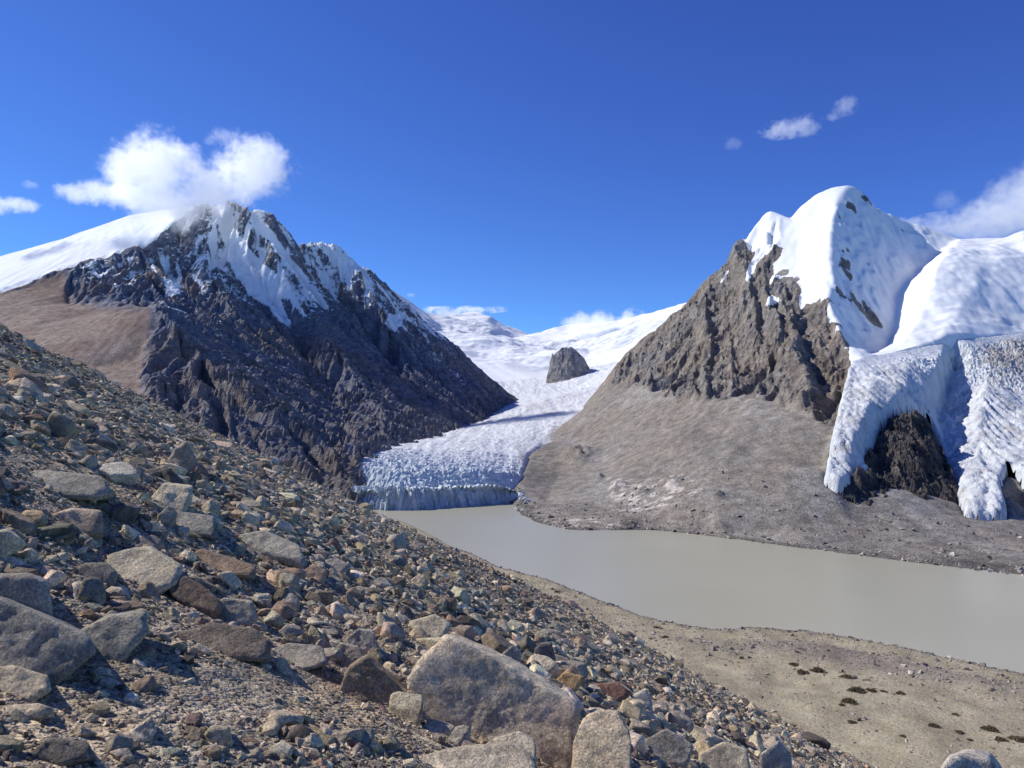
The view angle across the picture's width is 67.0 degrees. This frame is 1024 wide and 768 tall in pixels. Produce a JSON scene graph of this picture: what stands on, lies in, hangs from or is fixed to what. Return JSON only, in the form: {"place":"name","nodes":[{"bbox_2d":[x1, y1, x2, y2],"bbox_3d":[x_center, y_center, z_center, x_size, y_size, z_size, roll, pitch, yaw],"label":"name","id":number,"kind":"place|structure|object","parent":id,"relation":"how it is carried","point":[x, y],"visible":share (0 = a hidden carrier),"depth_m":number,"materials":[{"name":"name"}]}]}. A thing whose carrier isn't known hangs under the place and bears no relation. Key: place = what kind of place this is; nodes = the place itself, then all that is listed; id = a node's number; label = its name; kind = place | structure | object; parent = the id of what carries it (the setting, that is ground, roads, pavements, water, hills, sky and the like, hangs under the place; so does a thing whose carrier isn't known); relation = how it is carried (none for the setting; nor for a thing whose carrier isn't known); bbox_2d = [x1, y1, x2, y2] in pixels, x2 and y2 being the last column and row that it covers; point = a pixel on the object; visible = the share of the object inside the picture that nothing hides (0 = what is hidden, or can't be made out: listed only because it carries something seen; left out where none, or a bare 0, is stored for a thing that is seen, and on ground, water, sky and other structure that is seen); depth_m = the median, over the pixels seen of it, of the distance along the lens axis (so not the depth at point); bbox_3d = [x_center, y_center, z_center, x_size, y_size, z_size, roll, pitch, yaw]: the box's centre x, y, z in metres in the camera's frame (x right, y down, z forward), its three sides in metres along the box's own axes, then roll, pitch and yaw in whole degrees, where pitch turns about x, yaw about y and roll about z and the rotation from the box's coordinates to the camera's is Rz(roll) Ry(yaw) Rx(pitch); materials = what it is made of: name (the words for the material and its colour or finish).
{"place":"outdoors","nodes":[
{"label":"outdoors","id":0,"kind":"place"},
{"bbox_2d":[0,200,518,503],"bbox_3d":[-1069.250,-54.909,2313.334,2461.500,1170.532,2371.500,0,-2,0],"label":"dark mountain","id":1,"kind":"structure","parent":0,"point":[329,366],"depth_m":2152.74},
{"bbox_2d":[351,362,617,510],"bbox_3d":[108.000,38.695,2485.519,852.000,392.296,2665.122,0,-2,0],"label":"glacier","id":2,"kind":"object","parent":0,"point":[482,462],"visible":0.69,"depth_m":1435.76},
{"bbox_2d":[0,329,1023,767],"bbox_3d":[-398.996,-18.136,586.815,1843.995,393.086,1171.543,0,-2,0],"label":"ground","id":3,"kind":"structure","parent":0,"point":[878,745],"depth_m":73.65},
{"bbox_2d":[0,735,23,753],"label":"rock","id":4,"kind":"object","parent":3,"relation":"on","point":[7,742],"visible":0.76,"depth_m":3.62,"materials":[{"name":"stone"}]},
{"bbox_2d":[0,529,25,557],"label":"rock","id":5,"kind":"object","parent":3,"relation":"on","point":[11,542],"visible":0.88,"depth_m":6.77,"materials":[{"name":"stone"}]},
{"bbox_2d":[2,508,37,534],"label":"rock","id":6,"kind":"object","parent":3,"relation":"on","point":[22,523],"visible":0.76,"depth_m":7.55,"materials":[{"name":"stone"}]},
{"bbox_2d":[2,565,38,575],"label":"rock","id":7,"kind":"object","parent":3,"relation":"on","point":[25,569],"visible":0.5,"depth_m":6.59,"materials":[{"name":"stone"}]},
{"bbox_2d":[0,665,50,701],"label":"boulder","id":8,"kind":"object","parent":3,"relation":"on","point":[19,681],"visible":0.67,"depth_m":4.39,"materials":[{"name":"stone"}]},
{"bbox_2d":[0,573,52,615],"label":"boulder","id":9,"kind":"object","parent":3,"relation":"on","point":[31,590],"visible":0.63,"depth_m":5.58,"materials":[{"name":"stone"}]},
{"bbox_2d":[0,703,54,720],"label":"boulder","id":10,"kind":"object","parent":3,"relation":"on","point":[35,711],"visible":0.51,"depth_m":4.12,"materials":[{"name":"stone"}]},
{"bbox_2d":[9,367,49,391],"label":"rock","id":11,"kind":"object","parent":3,"relation":"on","point":[16,373],"visible":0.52,"depth_m":16.55,"materials":[{"name":"stone"}]},
{"bbox_2d":[21,510,48,526],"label":"boulder","id":12,"kind":"object","parent":3,"relation":"on","point":[39,518],"visible":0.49,"depth_m":7.90,"materials":[{"name":"stone"}]},
{"bbox_2d":[0,596,95,683],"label":"boulder","id":13,"kind":"object","parent":3,"relation":"on","point":[56,650],"visible":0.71,"depth_m":4.75,"materials":[{"name":"stone"}]},
{"bbox_2d":[36,523,73,536],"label":"rock","id":14,"kind":"object","parent":3,"relation":"on","point":[52,529],"visible":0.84,"depth_m":7.75,"materials":[{"name":"stone"}]},
{"bbox_2d":[43,569,66,587],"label":"rock","id":15,"kind":"object","parent":3,"relation":"on","point":[54,578],"visible":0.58,"depth_m":6.56,"materials":[{"name":"stone"}]},
{"bbox_2d":[29,737,93,766],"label":"boulder","id":16,"kind":"object","parent":3,"relation":"on","point":[61,751],"visible":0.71,"depth_m":3.64,"materials":[{"name":"stone"}]},
{"bbox_2d":[46,411,78,436],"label":"rock","id":17,"kind":"object","parent":3,"relation":"on","point":[60,423],"visible":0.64,"depth_m":12.14,"materials":[{"name":"stone"}]},
{"bbox_2d":[50,521,78,541],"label":"rock","id":18,"kind":"object","parent":3,"relation":"on","point":[71,531],"visible":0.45,"depth_m":7.80,"materials":[{"name":"stone"}]},
{"bbox_2d":[30,470,113,500],"bbox_3d":[-5.736,1.289,9.910,1.090,0.442,2.265,1,-2,-29],"label":"boulder","id":19,"kind":"object","parent":3,"relation":"on","point":[76,486],"visible":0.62,"depth_m":9.24,"materials":[{"name":"stone"}]},
{"bbox_2d":[51,508,102,538],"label":"boulder","id":20,"kind":"object","parent":3,"relation":"on","point":[89,522],"visible":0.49,"depth_m":8.32,"materials":[{"name":"stone"}]},
{"bbox_2d":[76,531,102,547],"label":"rock","id":21,"kind":"object","parent":3,"relation":"on","point":[82,537],"visible":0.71,"depth_m":8.18,"materials":[{"name":"stone"}]},
{"bbox_2d":[78,577,105,602],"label":"rock","id":22,"kind":"object","parent":3,"relation":"on","point":[92,589],"visible":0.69,"depth_m":6.55,"materials":[{"name":"stone"}]},
{"bbox_2d":[77,562,117,587],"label":"boulder","id":23,"kind":"object","parent":3,"relation":"on","point":[106,573],"visible":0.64,"depth_m":7.26,"materials":[{"name":"stone"}]},
{"bbox_2d":[81,609,148,661],"bbox_3d":[-2.942,1.874,5.694,0.474,0.482,0.876,1,-2,-26],"label":"boulder","id":24,"kind":"object","parent":3,"relation":"on","point":[117,636],"visible":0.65,"depth_m":5.41,"materials":[{"name":"stone"}]},
{"bbox_2d":[96,462,139,485],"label":"rock","id":25,"kind":"object","parent":3,"relation":"on","point":[123,472],"visible":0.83,"depth_m":10.96,"materials":[{"name":"stone"}]},
{"bbox_2d":[104,733,133,754],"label":"rock","id":26,"kind":"object","parent":3,"relation":"on","point":[116,741],"visible":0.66,"depth_m":3.96,"materials":[{"name":"stone"}]},
{"bbox_2d":[110,747,134,760],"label":"rock","id":27,"kind":"object","parent":3,"relation":"on","point":[118,754],"visible":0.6,"depth_m":3.90,"materials":[{"name":"stone"}]},
{"bbox_2d":[110,502,140,523],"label":"rock","id":28,"kind":"object","parent":3,"relation":"on","point":[126,512],"visible":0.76,"depth_m":9.29,"materials":[{"name":"stone"}]},
{"bbox_2d":[126,716,156,742],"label":"boulder","id":29,"kind":"object","parent":3,"relation":"on","point":[144,731],"visible":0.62,"depth_m":4.19,"materials":[{"name":"stone"}]},
{"bbox_2d":[132,676,156,691],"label":"rock","id":30,"kind":"object","parent":3,"relation":"on","point":[146,684],"visible":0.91,"depth_m":4.88,"materials":[{"name":"stone"}]},
{"bbox_2d":[107,546,182,594],"bbox_3d":[-3.901,1.990,8.203,0.708,0.541,1.459,1,-2,-26],"label":"boulder","id":31,"kind":"object","parent":3,"relation":"on","point":[161,571],"visible":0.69,"depth_m":7.83,"materials":[{"name":"stone"}]},
{"bbox_2d":[137,581,160,599],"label":"rock","id":32,"kind":"object","parent":3,"relation":"on","point":[147,587],"visible":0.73,"depth_m":7.39,"materials":[{"name":"stone"}]},
{"bbox_2d":[135,534,164,549],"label":"rock","id":33,"kind":"object","parent":3,"relation":"on","point":[154,541],"visible":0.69,"depth_m":8.96,"materials":[{"name":"stone"}]},
{"bbox_2d":[157,506,177,527],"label":"rock","id":34,"kind":"object","parent":3,"relation":"on","point":[167,515],"visible":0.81,"depth_m":9.93,"materials":[{"name":"stone"}]},
{"bbox_2d":[159,469,184,483],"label":"rock","id":35,"kind":"object","parent":3,"relation":"on","point":[171,476],"visible":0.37,"depth_m":12.67,"materials":[{"name":"stone"}]},
{"bbox_2d":[152,483,192,511],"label":"boulder","id":36,"kind":"object","parent":3,"relation":"on","point":[176,496],"visible":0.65,"depth_m":10.74,"materials":[{"name":"stone"}]},
{"bbox_2d":[168,441,201,472],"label":"boulder","id":37,"kind":"object","parent":3,"relation":"on","point":[182,455],"visible":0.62,"depth_m":14.92,"materials":[{"name":"stone"}]},
{"bbox_2d":[168,576,220,618],"bbox_3d":[-3.180,2.139,7.788,0.756,0.434,0.413,0,-2,13],"label":"boulder","id":38,"kind":"object","parent":3,"relation":"on","point":[188,591],"visible":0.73,"depth_m":7.61,"materials":[{"name":"stone"}]},
{"bbox_2d":[176,511,217,538],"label":"boulder","id":39,"kind":"object","parent":3,"relation":"on","point":[202,524],"visible":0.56,"depth_m":10.29,"materials":[{"name":"stone"}]},
{"bbox_2d":[205,725,231,745],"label":"boulder","id":40,"kind":"object","parent":3,"relation":"on","point":[219,735],"visible":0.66,"depth_m":4.40,"materials":[{"name":"stone"}]},
{"bbox_2d":[178,622,271,661],"bbox_3d":[-2.414,2.171,6.521,0.927,0.382,0.682,0,-2,0],"label":"boulder","id":41,"kind":"object","parent":3,"relation":"on","point":[241,643],"visible":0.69,"depth_m":6.29,"materials":[{"name":"stone"}]},
{"bbox_2d":[195,549,256,578],"bbox_3d":[-3.527,2.188,9.441,0.997,0.362,0.714,0,-2,0],"label":"boulder","id":42,"kind":"object","parent":3,"relation":"on","point":[239,569],"visible":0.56,"depth_m":9.21,"materials":[{"name":"stone"}]},
{"bbox_2d":[217,571,241,589],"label":"rock","id":43,"kind":"object","parent":3,"relation":"on","point":[232,580],"visible":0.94,"depth_m":8.80,"materials":[{"name":"stone"}]},
{"bbox_2d":[220,598,256,626],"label":"boulder","id":44,"kind":"object","parent":3,"relation":"on","point":[241,612],"visible":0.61,"depth_m":7.71,"materials":[{"name":"stone"}]},
{"bbox_2d":[240,530,306,568],"bbox_3d":[-3.475,2.419,11.248,0.913,0.594,1.497,1,-2,-17],"label":"boulder","id":45,"kind":"object","parent":3,"relation":"on","point":[283,551],"visible":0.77,"depth_m":10.87,"materials":[{"name":"stone"}]},
{"bbox_2d":[263,610,284,626],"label":"rock","id":46,"kind":"object","parent":3,"relation":"on","point":[273,618],"visible":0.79,"depth_m":8.08,"materials":[{"name":"stone"}]},
{"bbox_2d":[266,741,294,755],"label":"boulder","id":47,"kind":"object","parent":3,"relation":"on","point":[280,747],"visible":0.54,"depth_m":4.46,"materials":[{"name":"stone"}]},
{"bbox_2d":[271,600,295,619],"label":"rock","id":48,"kind":"object","parent":3,"relation":"on","point":[284,610],"visible":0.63,"depth_m":8.46,"materials":[{"name":"stone"}]},
{"bbox_2d":[276,657,292,674],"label":"rock","id":49,"kind":"object","parent":3,"relation":"on","point":[282,666],"visible":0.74,"depth_m":6.38,"materials":[{"name":"stone"}]},
{"bbox_2d":[267,710,303,725],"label":"rock","id":50,"kind":"object","parent":3,"relation":"on","point":[283,717],"visible":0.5,"depth_m":4.99,"materials":[{"name":"stone"}]},
{"bbox_2d":[278,573,299,591],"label":"rock","id":51,"kind":"object","parent":3,"relation":"on","point":[288,580],"visible":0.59,"depth_m":9.39,"materials":[{"name":"stone"}]},
{"bbox_2d":[282,593,299,608],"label":"rock","id":52,"kind":"object","parent":3,"relation":"on","point":[291,600],"visible":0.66,"depth_m":8.95,"materials":[{"name":"stone"}]},
{"bbox_2d":[273,643,328,670],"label":"boulder","id":53,"kind":"object","parent":3,"relation":"on","point":[305,657],"visible":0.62,"depth_m":6.90,"materials":[{"name":"stone"}]},
{"bbox_2d":[285,724,318,742],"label":"rock","id":54,"kind":"object","parent":3,"relation":"on","point":[302,731],"visible":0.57,"depth_m":4.75,"materials":[{"name":"stone"}]},
{"bbox_2d":[303,733,323,748],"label":"rock","id":55,"kind":"object","parent":3,"relation":"on","point":[314,739],"visible":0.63,"depth_m":4.73,"materials":[{"name":"stone"}]},
{"bbox_2d":[304,563,325,585],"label":"boulder","id":56,"kind":"object","parent":3,"relation":"on","point":[316,572],"visible":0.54,"depth_m":10.61,"materials":[{"name":"stone"}]},
{"bbox_2d":[306,724,335,744],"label":"rock","id":57,"kind":"object","parent":3,"relation":"on","point":[329,739],"visible":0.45,"depth_m":4.93,"materials":[{"name":"stone"}]},
{"bbox_2d":[324,647,342,661],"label":"rock","id":58,"kind":"object","parent":3,"relation":"on","point":[336,653],"visible":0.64,"depth_m":7.47,"materials":[{"name":"stone"}]},
{"bbox_2d":[325,556,351,572],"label":"rock","id":59,"kind":"object","parent":3,"relation":"on","point":[335,563],"visible":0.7,"depth_m":12.03,"materials":[{"name":"stone"}]},
{"bbox_2d":[329,603,348,619],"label":"rock","id":60,"kind":"object","parent":3,"relation":"on","point":[338,611],"visible":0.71,"depth_m":9.04,"materials":[{"name":"stone"}]},
{"bbox_2d":[331,728,364,745],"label":"rock","id":61,"kind":"object","parent":3,"relation":"on","point":[342,736],"visible":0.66,"depth_m":5.00,"materials":[{"name":"stone"}]},
{"bbox_2d":[336,642,363,666],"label":"boulder","id":62,"kind":"object","parent":3,"relation":"on","point":[352,653],"visible":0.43,"depth_m":7.54,"materials":[{"name":"stone"}]},
{"bbox_2d":[346,628,375,654],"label":"boulder","id":63,"kind":"object","parent":3,"relation":"on","point":[364,640],"visible":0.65,"depth_m":8.12,"materials":[{"name":"stone"}]},
{"bbox_2d":[339,654,406,703],"bbox_3d":[-1.155,2.740,6.733,0.701,0.811,0.670,0,-2,0],"label":"boulder","id":64,"kind":"object","parent":3,"relation":"on","point":[370,677],"visible":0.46,"depth_m":6.54,"materials":[{"name":"stone"}]},
{"bbox_2d":[382,732,400,753],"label":"rock","id":65,"kind":"object","parent":3,"relation":"on","point":[392,742],"visible":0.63,"depth_m":5.15,"materials":[{"name":"stone"}]},
{"bbox_2d":[380,622,405,641],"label":"rock","id":66,"kind":"object","parent":3,"relation":"on","point":[392,630],"visible":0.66,"depth_m":8.82,"materials":[{"name":"stone"}]},
{"bbox_2d":[386,534,407,548],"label":"rock","id":67,"kind":"object","parent":3,"relation":"on","point":[398,541],"visible":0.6,"depth_m":25.40,"materials":[{"name":"stone"}]},
{"bbox_2d":[389,691,423,725],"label":"rock","id":68,"kind":"object","parent":3,"relation":"on","point":[406,706],"visible":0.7,"depth_m":6.17,"materials":[{"name":"stone"}]},
{"bbox_2d":[409,614,451,637],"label":"boulder","id":69,"kind":"object","parent":3,"relation":"on","point":[434,625],"visible":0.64,"depth_m":10.09,"materials":[{"name":"stone"}]},
{"bbox_2d":[0,322,877,767],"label":"scree","id":70,"kind":"structure","parent":3,"relation":"on","point":[752,726],"depth_m":13.20,"materials":[{"name":"stone"}]},
{"bbox_2d":[424,719,454,735],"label":"rock","id":71,"kind":"object","parent":3,"relation":"on","point":[437,726],"visible":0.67,"depth_m":6.11,"materials":[{"name":"stone"}]},
{"bbox_2d":[448,725,470,744],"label":"rock","id":72,"kind":"object","parent":3,"relation":"on","point":[459,735],"visible":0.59,"depth_m":5.92,"materials":[{"name":"stone"}]},
{"bbox_2d":[451,586,470,604],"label":"rock","id":73,"kind":"object","parent":3,"relation":"on","point":[462,595],"visible":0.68,"depth_m":16.73,"materials":[{"name":"stone"}]},
{"bbox_2d":[451,625,474,640],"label":"rock","id":74,"kind":"object","parent":3,"relation":"on","point":[467,631],"visible":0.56,"depth_m":11.03,"materials":[{"name":"stone"}]},
{"bbox_2d":[418,742,536,767],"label":"boulder","id":75,"kind":"object","parent":3,"relation":"on","point":[505,755],"visible":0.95,"depth_m":5.22,"materials":[{"name":"stone"}]},
{"bbox_2d":[407,633,579,767],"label":"boulder","id":76,"kind":"object","parent":3,"relation":"on","point":[454,679],"visible":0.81,"depth_m":6.53,"materials":[{"name":"stone"}]},
{"bbox_2d":[478,630,513,653],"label":"rock","id":77,"kind":"object","parent":3,"relation":"on","point":[497,642],"visible":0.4,"depth_m":10.94,"materials":[{"name":"stone"}]},
{"bbox_2d":[486,731,536,765],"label":"boulder","id":78,"kind":"object","parent":3,"relation":"on","point":[525,741],"visible":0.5,"depth_m":5.63,"materials":[{"name":"stone"}]},
{"bbox_2d":[502,645,521,662],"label":"boulder","id":79,"kind":"object","parent":3,"relation":"on","point":[513,652],"visible":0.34,"depth_m":10.07,"materials":[{"name":"stone"}]},
{"bbox_2d":[518,635,537,652],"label":"rock","id":80,"kind":"object","parent":3,"relation":"on","point":[525,642],"visible":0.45,"depth_m":13.82,"materials":[{"name":"stone"}]},
{"bbox_2d":[526,654,558,678],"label":"rock","id":81,"kind":"object","parent":3,"relation":"on","point":[549,665],"visible":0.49,"depth_m":11.43,"materials":[{"name":"stone"}]},
{"bbox_2d":[534,642,555,661],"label":"boulder","id":82,"kind":"object","parent":3,"relation":"on","point":[545,649],"visible":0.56,"depth_m":13.18,"materials":[{"name":"stone"}]},
{"bbox_2d":[556,672,584,690],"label":"boulder","id":83,"kind":"object","parent":3,"relation":"on","point":[573,682],"visible":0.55,"depth_m":11.12,"materials":[{"name":"stone"}]},
{"bbox_2d":[571,709,630,767],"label":"boulder","id":84,"kind":"object","parent":3,"relation":"on","point":[602,739],"visible":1,"depth_m":5.87,"materials":[{"name":"stone"}]},
{"bbox_2d":[595,682,630,702],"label":"boulder","id":85,"kind":"object","parent":3,"relation":"on","point":[618,692],"visible":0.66,"depth_m":12.53,"materials":[{"name":"stone"}]},
{"bbox_2d":[619,700,641,720],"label":"rock","id":86,"kind":"object","parent":3,"relation":"on","point":[631,710],"visible":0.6,"depth_m":11.05,"materials":[{"name":"stone"}]},
{"bbox_2d":[629,731,646,754],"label":"rock","id":87,"kind":"object","parent":3,"relation":"on","point":[637,742],"visible":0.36,"depth_m":8.62,"materials":[{"name":"stone"}]},
{"bbox_2d":[629,718,652,736],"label":"rock","id":88,"kind":"object","parent":3,"relation":"on","point":[637,726],"visible":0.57,"depth_m":10.34,"materials":[{"name":"stone"}]},
{"bbox_2d":[632,688,652,709],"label":"boulder","id":89,"kind":"object","parent":3,"relation":"on","point":[643,694],"visible":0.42,"depth_m":13.32,"materials":[{"name":"stone"}]},
{"bbox_2d":[645,729,693,767],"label":"boulder","id":90,"kind":"object","parent":3,"relation":"on","point":[671,747],"visible":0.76,"depth_m":9.27,"materials":[{"name":"stone"}]},
{"bbox_2d":[665,710,693,733],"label":"rock","id":91,"kind":"object","parent":3,"relation":"on","point":[682,720],"visible":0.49,"depth_m":13.30,"materials":[{"name":"stone"}]},
{"bbox_2d":[698,742,750,767],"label":"boulder","id":92,"kind":"object","parent":3,"relation":"on","point":[724,755],"visible":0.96,"depth_m":10.55,"materials":[{"name":"stone"}]},
{"bbox_2d":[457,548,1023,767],"bbox_3d":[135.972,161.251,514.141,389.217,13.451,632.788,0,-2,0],"label":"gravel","id":93,"kind":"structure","parent":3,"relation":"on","point":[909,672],"depth_m":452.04,"materials":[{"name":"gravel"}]},
{"bbox_2d":[759,740,791,767],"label":"boulder","id":94,"kind":"object","parent":3,"relation":"on","point":[776,754],"visible":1,"depth_m":13.21,"materials":[{"name":"stone"}]},
{"bbox_2d":[800,732,830,749],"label":"rock","id":95,"kind":"object","parent":3,"relation":"on","point":[821,742],"visible":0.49,"depth_m":35.60,"materials":[{"name":"stone"}]},
{"bbox_2d":[940,748,1001,767],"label":"boulder","id":96,"kind":"object","parent":3,"relation":"on","point":[970,758],"visible":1,"depth_m":6.41,"materials":[{"name":"stone"}]},
{"bbox_2d":[0,0,1023,333],"label":"sky","id":97,"kind":"structure","parent":0,"point":[530,166],"materials":[{"name":"blue"}]},
{"bbox_2d":[391,289,686,381],"bbox_3d":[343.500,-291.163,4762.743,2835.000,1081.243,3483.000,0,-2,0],"label":"snow mountain","id":98,"kind":"structure","parent":0,"point":[493,349],"depth_m":4742.38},
{"bbox_2d":[546,347,590,383],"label":"rock island","id":99,"kind":"object","parent":98,"relation":"on","point":[566,363],"visible":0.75,"depth_m":3411.32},
{"bbox_2d":[372,503,1023,673],"bbox_3d":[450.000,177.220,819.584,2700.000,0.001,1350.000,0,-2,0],"label":"lake","id":100,"kind":"structure","parent":0,"point":[958,613],"depth_m":671.09,"materials":[{"name":"liquid"}]},
{"bbox_2d":[510,186,1023,573],"bbox_3d":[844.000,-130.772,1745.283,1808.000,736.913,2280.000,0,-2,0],"label":"rock mountain","id":101,"kind":"structure","parent":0,"point":[761,340],"depth_m":1455.95,"materials":[{"name":"stone"}]},
{"bbox_2d":[513,465,1023,575],"bbox_3d":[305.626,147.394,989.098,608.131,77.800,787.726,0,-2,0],"label":"talus","id":102,"kind":"structure","parent":101,"relation":"on","point":[825,544],"depth_m":924.00,"materials":[{"name":"stone"}]},
{"bbox_2d":[839,410,963,512],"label":"rock outcrop","id":103,"kind":"object","parent":101,"relation":"on","point":[907,453],"visible":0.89,"depth_m":1027.71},
{"bbox_2d":[824,333,1023,520],"bbox_3d":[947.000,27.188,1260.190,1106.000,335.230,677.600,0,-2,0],"label":"hanging glacier","id":104,"kind":"object","parent":101,"relation":"on","point":[966,396],"visible":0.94,"depth_m":1203.42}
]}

